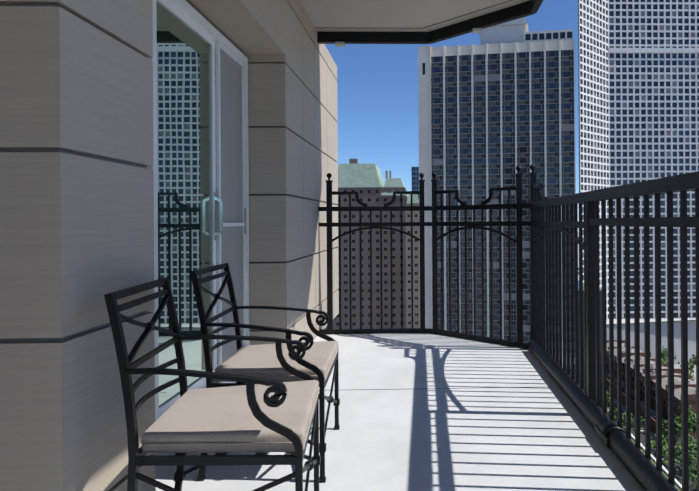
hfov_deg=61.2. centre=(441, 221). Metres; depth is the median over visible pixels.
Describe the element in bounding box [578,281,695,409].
tower base blocks
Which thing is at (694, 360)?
tree
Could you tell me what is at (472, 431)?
balcony floor slab
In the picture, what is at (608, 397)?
tree
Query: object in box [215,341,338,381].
chair cushion
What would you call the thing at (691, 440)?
tree
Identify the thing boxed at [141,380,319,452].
chair cushion
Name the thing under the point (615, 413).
tree
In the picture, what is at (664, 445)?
tree
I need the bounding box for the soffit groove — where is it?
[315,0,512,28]
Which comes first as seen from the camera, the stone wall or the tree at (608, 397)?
the stone wall
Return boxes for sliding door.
[152,0,249,420]
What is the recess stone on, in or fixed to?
attached to the stone wall
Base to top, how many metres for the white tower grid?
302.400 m
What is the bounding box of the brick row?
[607,340,696,445]
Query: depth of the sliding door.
3.14 m
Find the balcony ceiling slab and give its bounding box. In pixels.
[300,0,529,31]
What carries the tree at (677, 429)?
on the streets
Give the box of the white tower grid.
[578,0,698,319]
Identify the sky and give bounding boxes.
[325,0,578,230]
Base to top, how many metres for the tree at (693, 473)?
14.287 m
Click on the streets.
(678, 475)
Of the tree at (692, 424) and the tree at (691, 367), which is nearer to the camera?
the tree at (692, 424)
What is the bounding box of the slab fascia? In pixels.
[317,0,542,46]
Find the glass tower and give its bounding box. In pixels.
[411,167,418,198]
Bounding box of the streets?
[607,392,696,490]
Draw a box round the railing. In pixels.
[528,171,698,490]
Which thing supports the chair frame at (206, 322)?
on the balcony floor slab
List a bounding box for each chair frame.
[104,277,320,490]
[190,263,339,482]
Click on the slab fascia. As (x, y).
(477, 25)
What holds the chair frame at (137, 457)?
on the balcony floor slab
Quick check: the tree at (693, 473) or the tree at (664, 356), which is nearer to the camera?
the tree at (693, 473)
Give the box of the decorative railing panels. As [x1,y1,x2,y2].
[318,164,585,392]
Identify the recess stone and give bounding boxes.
[146,57,153,311]
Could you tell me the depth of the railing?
2.34 m
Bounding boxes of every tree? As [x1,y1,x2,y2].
[607,388,609,404]
[607,408,625,426]
[614,412,644,432]
[642,433,675,456]
[661,346,676,361]
[662,418,689,442]
[663,441,696,470]
[674,403,693,423]
[675,429,696,464]
[676,411,696,435]
[678,359,694,372]
[689,354,695,364]
[689,454,696,487]
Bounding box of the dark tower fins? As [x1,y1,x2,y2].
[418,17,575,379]
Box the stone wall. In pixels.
[0,0,338,490]
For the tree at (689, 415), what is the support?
on the ground sheet
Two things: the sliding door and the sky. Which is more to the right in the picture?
the sky
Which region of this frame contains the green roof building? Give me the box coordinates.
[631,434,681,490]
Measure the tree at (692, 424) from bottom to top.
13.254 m
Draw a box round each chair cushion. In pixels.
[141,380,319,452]
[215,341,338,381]
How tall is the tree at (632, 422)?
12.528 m
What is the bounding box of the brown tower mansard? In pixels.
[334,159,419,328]
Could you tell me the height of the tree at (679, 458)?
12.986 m
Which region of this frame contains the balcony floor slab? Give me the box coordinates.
[152,333,644,490]
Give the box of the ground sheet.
[578,231,696,464]
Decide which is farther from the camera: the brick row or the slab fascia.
the brick row
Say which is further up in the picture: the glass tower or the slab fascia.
the slab fascia

